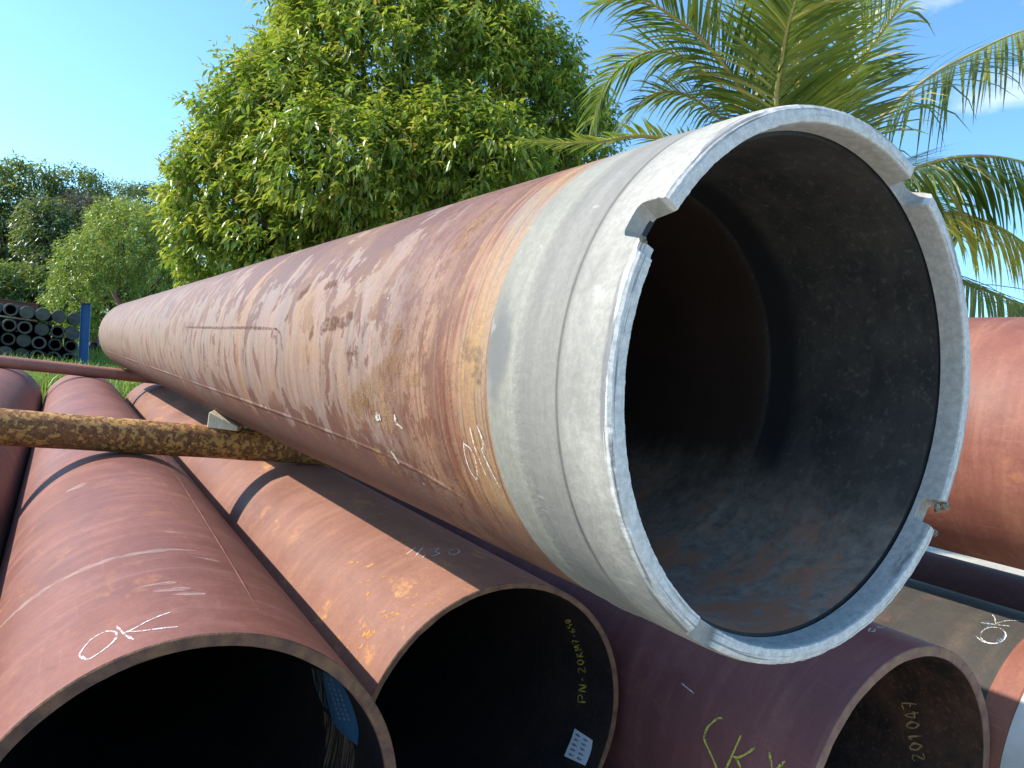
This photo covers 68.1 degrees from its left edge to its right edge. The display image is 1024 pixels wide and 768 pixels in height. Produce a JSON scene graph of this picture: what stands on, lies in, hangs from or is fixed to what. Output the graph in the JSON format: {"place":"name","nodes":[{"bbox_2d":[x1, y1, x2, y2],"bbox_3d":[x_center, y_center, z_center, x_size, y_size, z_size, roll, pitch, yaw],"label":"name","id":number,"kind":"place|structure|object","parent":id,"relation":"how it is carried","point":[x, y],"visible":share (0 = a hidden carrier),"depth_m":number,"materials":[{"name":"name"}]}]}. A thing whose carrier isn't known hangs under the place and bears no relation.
{"place":"outdoors","nodes":[
{"label":"outdoors","id":0,"kind":"place"},
{"bbox_2d":[0,335,142,400],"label":"grass","id":1,"kind":"structure","parent":0,"point":[92,361],"depth_m":17.53,"materials":[{"name":"green plant"}]},
{"bbox_2d":[0,0,1023,327],"label":"sky","id":2,"kind":"structure","parent":0,"point":[91,81],"materials":[{"name":"blue"}]},
{"bbox_2d":[24,333,1023,575],"bbox_3d":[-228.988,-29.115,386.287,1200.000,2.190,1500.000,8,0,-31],"label":"ground","id":3,"kind":"structure","parent":0,"point":[1020,572],"depth_m":14.21,"materials":[{"name":"green plant"}]},
{"bbox_2d":[0,299,38,349],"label":"rack rail","id":4,"kind":"object","parent":3,"relation":"on","point":[20,304],"visible":0.6,"depth_m":19.44,"materials":[{"name":"brown metal"}]},
{"bbox_2d":[0,368,42,565],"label":"pipe","id":5,"kind":"object","parent":3,"relation":"on","point":[20,389],"visible":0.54,"depth_m":6.74,"materials":[{"name":"metal"}]},
{"bbox_2d":[0,150,72,290],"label":"forest tree","id":6,"kind":"object","parent":3,"relation":"on","point":[8,173],"visible":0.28,"depth_m":35.09,"materials":[{"name":"green plant"}]},
{"bbox_2d":[0,258,75,325],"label":"bush","id":7,"kind":"object","parent":3,"relation":"on","point":[27,287],"visible":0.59,"depth_m":30.54,"materials":[{"name":"green plant"}]},
{"bbox_2d":[2,190,91,334],"bbox_3d":[-20.257,-5.085,33.122,4.330,6.606,3.405,8,0,28],"label":"forest tree","id":8,"kind":"object","parent":3,"relation":"on","point":[27,231],"visible":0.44,"depth_m":32.53,"materials":[{"name":"green plant"}]},
{"bbox_2d":[78,302,91,364],"bbox_3d":[-10.143,-1.109,17.965,0.250,1.628,0.250,3,2,-27],"label":"blue post","id":9,"kind":"object","parent":3,"relation":"on","point":[84,333],"visible":0.73,"depth_m":17.95,"materials":[{"name":"metal"}]},
{"bbox_2d":[44,188,127,276],"bbox_3d":[-19.856,-5.552,35.029,3.957,7.210,3.561,8,0,-31],"label":"forest tree","id":10,"kind":"object","parent":3,"relation":"on","point":[80,202],"visible":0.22,"depth_m":34.60,"materials":[{"name":"green plant"}]},
{"bbox_2d":[31,159,144,317],"bbox_3d":[-21.742,-6.786,38.522,5.683,8.841,5.546,8,0,-31],"label":"forest tree","id":11,"kind":"object","parent":3,"relation":"on","point":[90,179],"visible":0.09,"depth_m":37.48,"materials":[{"name":"green plant"}]},
{"bbox_2d":[89,337,100,351],"bbox_3d":[-13.776,-1.472,25.517,0.540,0.820,0.994,8,0,39],"label":"scrap engine","id":12,"kind":"object","parent":3,"relation":"on","point":[96,343],"visible":0.29,"depth_m":25.23,"materials":[{"name":"black metal"}]},
{"bbox_2d":[111,291,120,304],"bbox_3d":[-9.665,-1.214,19.500,1.622,2.198,0.110,8,0,0],"label":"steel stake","id":13,"kind":"object","parent":3,"relation":"on","point":[116,298],"visible":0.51,"depth_m":19.46,"materials":[{"name":"brown metal"}]},
{"bbox_2d":[35,193,204,341],"bbox_3d":[-13.598,-3.822,27.043,5.596,6.024,4.793,8,0,-31],"label":"bush","id":14,"kind":"object","parent":3,"relation":"on","point":[130,282],"visible":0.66,"depth_m":25.87,"materials":[{"name":"green plant"}]},
{"bbox_2d":[74,177,205,292],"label":"forest tree","id":15,"kind":"object","parent":3,"relation":"on","point":[134,189],"visible":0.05,"depth_m":43.11,"materials":[{"name":"green plant"}]},
{"bbox_2d":[71,221,229,325],"bbox_3d":[-18.149,-5.545,40.124,10.750,7.429,6.544,8,0,-1],"label":"forest tree","id":16,"kind":"object","parent":3,"relation":"on","point":[147,272],"visible":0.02,"depth_m":38.30,"materials":[{"name":"green plant"}]},
{"bbox_2d":[0,375,395,767],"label":"pipe","id":17,"kind":"object","parent":3,"relation":"on","point":[152,615],"visible":0.83,"depth_m":3.22,"materials":[{"name":"metal"}]},
{"bbox_2d":[125,383,617,767],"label":"pipe","id":18,"kind":"object","parent":3,"relation":"on","point":[450,649],"visible":0.6,"depth_m":3.95,"materials":[{"name":"metal"}]},
{"bbox_2d":[143,0,630,287],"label":"broadleaf tree","id":19,"kind":"object","parent":3,"relation":"on","point":[407,160],"visible":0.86,"depth_m":14.67,"materials":[{"name":"green plant"}]},
{"bbox_2d":[327,465,989,767],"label":"pipe","id":20,"kind":"object","parent":3,"relation":"on","point":[873,695],"visible":0.26,"depth_m":3.27,"materials":[{"name":"metal"}]},
{"bbox_2d":[511,0,1023,316],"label":"coconut palm","id":21,"kind":"object","parent":3,"relation":"on","point":[789,28],"visible":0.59,"depth_m":9.30,"materials":[{"name":"green plant"}]},
{"bbox_2d":[872,578,1023,767],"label":"pipe","id":22,"kind":"object","parent":3,"relation":"on","point":[983,640],"visible":0.1,"depth_m":3.65,"materials":[{"name":"metal"}]},
{"bbox_2d":[0,355,157,383],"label":"spacer bar","id":23,"kind":"object","parent":22,"relation":"on","point":[27,364],"visible":0.35,"depth_m":12.43,"materials":[{"name":"brown metal"}]},
{"bbox_2d":[99,105,970,663],"bbox_3d":[-3.006,-0.424,7.564,1.207,1.206,14.007,8,0,-32],"label":"pipe","id":24,"kind":"object","parent":23,"relation":"on","point":[707,387],"visible":1,"depth_m":2.03,"materials":[{"name":"brown metal"}]},
{"bbox_2d":[0,408,326,464],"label":"spacer bar","id":25,"kind":"object","parent":22,"relation":"on","point":[27,428],"visible":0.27,"depth_m":5.09,"materials":[{"name":"yellow paint"}]},
{"bbox_2d":[207,410,242,430],"bbox_3d":[-2.053,0.260,5.444,0.210,0.122,0.170,8,0,-7],"label":"timber wedge","id":26,"kind":"object","parent":25,"relation":"on","point":[217,420],"visible":0.78,"depth_m":5.36,"materials":[{"name":"beige wood"}]},
{"bbox_2d":[909,551,1023,611],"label":"pipe","id":27,"kind":"object","parent":3,"relation":"on","point":[995,586],"visible":0.02,"depth_m":4.98,"materials":[{"name":"metal"}]},
{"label":"rack pipe","id":28,"kind":"object","parent":3,"relation":"on","visible":0},
{"bbox_2d":[14,346,33,357],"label":"rack pipe","id":29,"kind":"object","parent":28,"relation":"on","point":[24,350],"visible":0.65,"depth_m":17.78,"materials":[{"name":"grey metal"}]},
{"bbox_2d":[16,332,39,346],"bbox_3d":[-13.425,-1.280,21.113,0.300,0.300,8.000,8,0,-31],"label":"rack pipe","id":30,"kind":"object","parent":29,"relation":"on","point":[23,340],"visible":0.89,"depth_m":17.70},
{"bbox_2d":[17,321,38,333],"bbox_3d":[-13.303,-1.574,20.948,0.300,0.300,8.000,8,0,-31],"label":"rack pipe","id":31,"kind":"object","parent":30,"relation":"on","point":[25,327],"visible":0.94,"depth_m":17.83,"materials":[{"name":"grey metal"}]},
{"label":"rack pipe","id":32,"kind":"object","parent":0,"visible":0},
{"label":"rack pipe","id":33,"kind":"object","parent":32,"relation":"on","visible":0},
{"bbox_2d":[0,330,15,340],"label":"rack pipe","id":34,"kind":"object","parent":33,"relation":"on","point":[2,332],"visible":0.17,"depth_m":19.30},
{"bbox_2d":[0,318,5,328],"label":"rack pipe","id":35,"kind":"object","parent":34,"relation":"on","point":[2,320],"visible":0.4,"depth_m":18.18,"materials":[{"name":"grey metal"}]},
{"bbox_3d":[-12.744,-0.490,19.321,3.400,0.080,0.160,8,0,-31],"label":"rack sleeper","id":36,"kind":"object","parent":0,"visible":0},
{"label":"rack pipe","id":37,"kind":"object","parent":36,"relation":"on","visible":0},
{"bbox_2d":[62,349,75,362],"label":"rack pipe","id":38,"kind":"object","parent":37,"relation":"on","point":[71,355],"visible":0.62,"depth_m":18.61,"materials":[{"name":"black metal"}]},
{"bbox_2d":[64,337,77,352],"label":"rack pipe","id":39,"kind":"object","parent":38,"relation":"on","point":[70,346],"visible":0.98,"depth_m":18.82,"materials":[{"name":"grey metal"}]},
{"bbox_2d":[65,327,78,339],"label":"rack pipe","id":40,"kind":"object","parent":39,"relation":"on","point":[71,333],"visible":0.98,"depth_m":18.05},
{"bbox_2d":[66,313,79,324],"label":"rack pipe","id":41,"kind":"object","parent":40,"relation":"on","point":[73,318],"visible":0.9,"depth_m":18.20,"materials":[{"name":"grey metal"}]},
{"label":"rack pipe","id":42,"kind":"object","parent":36,"relation":"on","visible":0},
{"bbox_2d":[46,349,60,360],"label":"rack pipe","id":43,"kind":"object","parent":42,"relation":"on","point":[57,352],"visible":0.56,"depth_m":18.12,"materials":[{"name":"black metal"}]},
{"bbox_2d":[48,337,61,350],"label":"rack pipe","id":44,"kind":"object","parent":43,"relation":"on","point":[54,344],"visible":0.96,"depth_m":18.27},
{"bbox_2d":[50,325,64,337],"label":"rack pipe","id":45,"kind":"object","parent":44,"relation":"on","point":[57,331],"visible":1,"depth_m":18.07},
{"bbox_2d":[51,310,65,322],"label":"rack pipe","id":46,"kind":"object","parent":45,"relation":"on","point":[58,316],"visible":1,"depth_m":17.91,"materials":[{"name":"grey metal"}]},
{"bbox_3d":[-11.931,-0.383,17.948,3.400,0.080,0.160,8,0,-31],"label":"rack sleeper","id":47,"kind":"object","parent":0,"visible":0},
{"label":"rack pipe","id":48,"kind":"object","parent":47,"relation":"on","visible":0},
{"bbox_2d":[30,345,47,359],"bbox_3d":[-13.107,-0.912,21.093,0.300,0.300,8.000,8,0,-31],"label":"rack pipe","id":49,"kind":"object","parent":48,"relation":"on","point":[39,351],"visible":0.55,"depth_m":18.35,"materials":[{"name":"black metal"}]},
{"bbox_2d":[31,334,50,348],"bbox_3d":[-13.030,-1.223,21.040,0.300,0.300,8.000,8,0,-31],"label":"rack pipe","id":50,"kind":"object","parent":49,"relation":"on","point":[39,342],"visible":0.95,"depth_m":18.19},
{"bbox_2d":[34,323,51,335],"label":"rack pipe","id":51,"kind":"object","parent":50,"relation":"on","point":[41,329],"visible":0.98,"depth_m":17.84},
{"bbox_3d":[0.427,0.633,6.966,0.160,0.022,0.100,8,0,-31],"label":"timber packer","id":52,"kind":"object","parent":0,"visible":0},
{"bbox_2d":[923,317,1023,569],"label":"pipe","id":53,"kind":"object","parent":52,"relation":"on","point":[982,517],"visible":0.04,"depth_m":3.30,"materials":[{"name":"metal"}]},
{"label":"rack pipe","id":54,"kind":"object","parent":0,"visible":0},
{"bbox_2d":[0,343,18,355],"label":"rack pipe","id":55,"kind":"object","parent":54,"relation":"on","point":[7,349],"visible":0.59,"depth_m":17.47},
{"bbox_2d":[0,331,21,344],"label":"rack pipe","id":56,"kind":"object","parent":55,"relation":"on","point":[8,338],"visible":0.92,"depth_m":17.91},
{"bbox_2d":[2,319,23,331],"bbox_3d":[-13.588,-1.618,20.839,0.300,0.300,8.000,8,0,-31],"label":"rack pipe","id":57,"kind":"object","parent":56,"relation":"on","point":[9,325],"visible":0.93,"depth_m":17.69,"materials":[{"name":"grey metal"}]},
{"bbox_2d":[0,315,36,320],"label":"dunnage board","id":58,"kind":"object","parent":57,"relation":"on","point":[17,318],"visible":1,"depth_m":17.80,"materials":[{"name":"brown wood"}]},
{"bbox_2d":[0,303,12,316],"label":"rack pipe","id":59,"kind":"object","parent":58,"relation":"on","point":[1,309],"visible":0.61,"depth_m":17.77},
{"bbox_2d":[3,303,22,317],"bbox_3d":[-13.497,-1.968,20.755,0.300,0.300,8.000,8,0,-31],"label":"rack pipe","id":60,"kind":"object","parent":58,"relation":"on","point":[11,309],"visible":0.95,"depth_m":17.55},
{"bbox_2d":[19,306,38,319],"bbox_3d":[-13.220,-1.919,20.904,0.300,0.300,8.000,8,0,-31],"label":"rack pipe","id":61,"kind":"object","parent":58,"relation":"on","point":[26,312],"visible":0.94,"depth_m":17.48,"materials":[{"name":"grey metal"}]},
{"bbox_2d":[35,308,51,321],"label":"rack pipe","id":62,"kind":"object","parent":58,"relation":"on","point":[43,314],"visible":0.98,"depth_m":17.62,"materials":[{"name":"grey metal"}]}
]}

